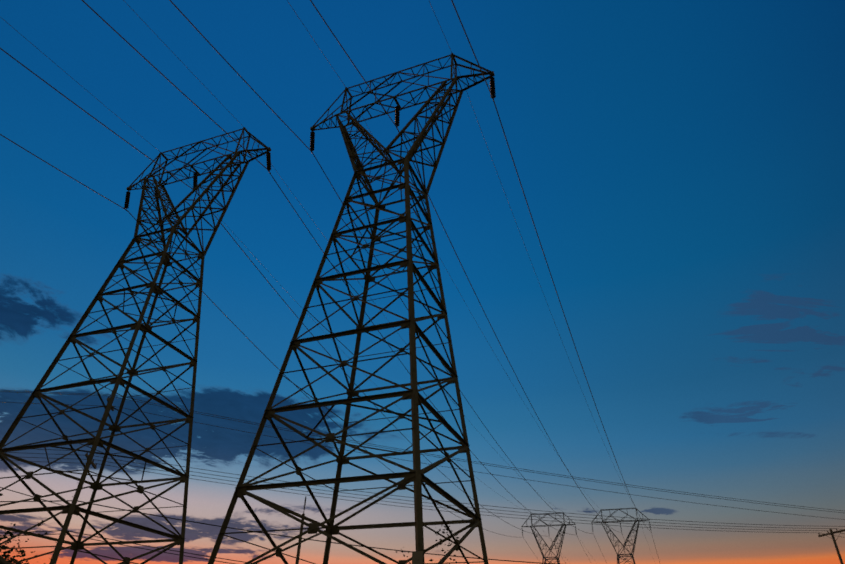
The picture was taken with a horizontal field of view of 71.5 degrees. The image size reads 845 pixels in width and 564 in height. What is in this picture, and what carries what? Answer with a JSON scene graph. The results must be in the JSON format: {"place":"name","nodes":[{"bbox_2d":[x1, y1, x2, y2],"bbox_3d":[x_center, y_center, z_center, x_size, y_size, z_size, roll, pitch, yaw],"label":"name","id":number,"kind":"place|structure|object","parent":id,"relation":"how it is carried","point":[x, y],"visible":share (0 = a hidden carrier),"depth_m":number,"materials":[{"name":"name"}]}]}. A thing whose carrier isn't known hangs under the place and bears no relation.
{"place":"outdoors","nodes":[
{"label":"outdoors","id":0,"kind":"place"},
{"bbox_2d":[0,0,844,563],"label":"sky","id":1,"kind":"structure","parent":0,"point":[680,164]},
{"bbox_2d":[429,525,458,562],"bbox_3d":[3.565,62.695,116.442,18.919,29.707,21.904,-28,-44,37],"label":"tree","id":2,"kind":"object","parent":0,"point":[443,532],"visible":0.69,"depth_m":123.07,"materials":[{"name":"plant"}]},
{"label":"ground","id":3,"kind":"structure","parent":0,"visible":0},
{"bbox_2d":[0,523,24,560],"bbox_3d":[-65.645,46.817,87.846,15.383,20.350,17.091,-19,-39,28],"label":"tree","id":4,"kind":"object","parent":3,"relation":"on","point":[8,538],"visible":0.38,"depth_m":91.55,"materials":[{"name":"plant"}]},
{"bbox_2d":[0,493,47,563],"bbox_3d":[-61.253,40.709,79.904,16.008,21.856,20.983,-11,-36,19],"label":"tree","id":5,"kind":"object","parent":3,"relation":"on","point":[9,551],"visible":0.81,"depth_m":82.82,"materials":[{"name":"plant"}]},
{"bbox_2d":[55,396,113,563],"bbox_3d":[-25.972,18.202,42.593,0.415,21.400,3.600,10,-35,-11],"label":"wood pole","id":6,"kind":"object","parent":3,"relation":"on","point":[92,462],"visible":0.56,"depth_m":46.07,"materials":[{"name":"brown wood"}]},
{"bbox_2d":[0,500,554,563],"bbox_3d":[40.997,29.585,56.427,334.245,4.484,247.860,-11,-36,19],"label":"pole line cables","id":7,"kind":"object","parent":6,"relation":"attached to","point":[220,526],"visible":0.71,"depth_m":44.47,"materials":[{"name":"grey plastic"}]},
{"bbox_2d":[0,390,844,537],"bbox_3d":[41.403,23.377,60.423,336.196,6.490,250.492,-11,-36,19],"label":"power lines","id":8,"kind":"object","parent":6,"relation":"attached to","point":[442,466],"visible":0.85,"depth_m":51.84,"materials":[{"name":"grey metal"}]},
{"bbox_2d":[0,127,270,563],"bbox_3d":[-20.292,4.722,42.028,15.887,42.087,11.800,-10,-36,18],"label":"pylon","id":9,"kind":"object","parent":3,"relation":"on","point":[73,508],"visible":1,"depth_m":41.15,"materials":[{"name":"metal"}]},
{"bbox_2d":[0,0,659,562],"bbox_3d":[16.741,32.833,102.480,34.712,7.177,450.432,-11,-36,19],"label":"conductors","id":10,"kind":"object","parent":9,"relation":"attached to","point":[346,210],"visible":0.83,"depth_m":48.97,"materials":[{"name":"grey"}]},
{"bbox_2d":[295,497,305,563],"bbox_3d":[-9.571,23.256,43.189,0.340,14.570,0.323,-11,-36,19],"label":"service pole","id":11,"kind":"object","parent":3,"relation":"on","point":[298,548],"visible":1,"depth_m":45.30,"materials":[{"name":"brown wood"}]},
{"bbox_2d":[208,53,495,563],"bbox_3d":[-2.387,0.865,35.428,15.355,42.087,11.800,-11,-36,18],"label":"pylon","id":12,"kind":"object","parent":3,"relation":"on","point":[417,476],"visible":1,"depth_m":33.17,"materials":[{"name":"metal"}]},
{"bbox_2d":[2,1,654,561],"bbox_3d":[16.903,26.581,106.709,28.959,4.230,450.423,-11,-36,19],"label":"shield wires","id":13,"kind":"object","parent":12,"relation":"attached to","point":[326,239],"visible":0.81,"depth_m":58.38,"materials":[{"name":"grey metal"}]},
{"bbox_2d":[412,551,422,563],"bbox_3d":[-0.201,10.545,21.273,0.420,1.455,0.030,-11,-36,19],"label":"pylon number plate","id":14,"kind":"object","parent":12,"relation":"attached to","point":[417,557],"visible":1,"depth_m":21.55,"materials":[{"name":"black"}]},
{"bbox_2d":[521,512,576,563],"bbox_3d":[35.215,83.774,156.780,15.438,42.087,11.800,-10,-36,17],"label":"pylon","id":15,"kind":"object","parent":3,"relation":"on","point":[549,550],"visible":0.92,"depth_m":164.84,"materials":[{"name":"metal"}]},
{"bbox_2d":[591,508,650,563],"bbox_3d":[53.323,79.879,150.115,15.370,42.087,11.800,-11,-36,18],"label":"pylon","id":16,"kind":"object","parent":3,"relation":"on","point":[626,541],"visible":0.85,"depth_m":157.82,"materials":[{"name":"metal"}]},
{"bbox_2d":[818,529,844,563],"bbox_3d":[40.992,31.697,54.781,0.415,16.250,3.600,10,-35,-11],"label":"wood pole","id":17,"kind":"object","parent":3,"relation":"on","point":[831,533],"visible":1,"depth_m":58.60,"materials":[{"name":"brown wood"}]}
]}

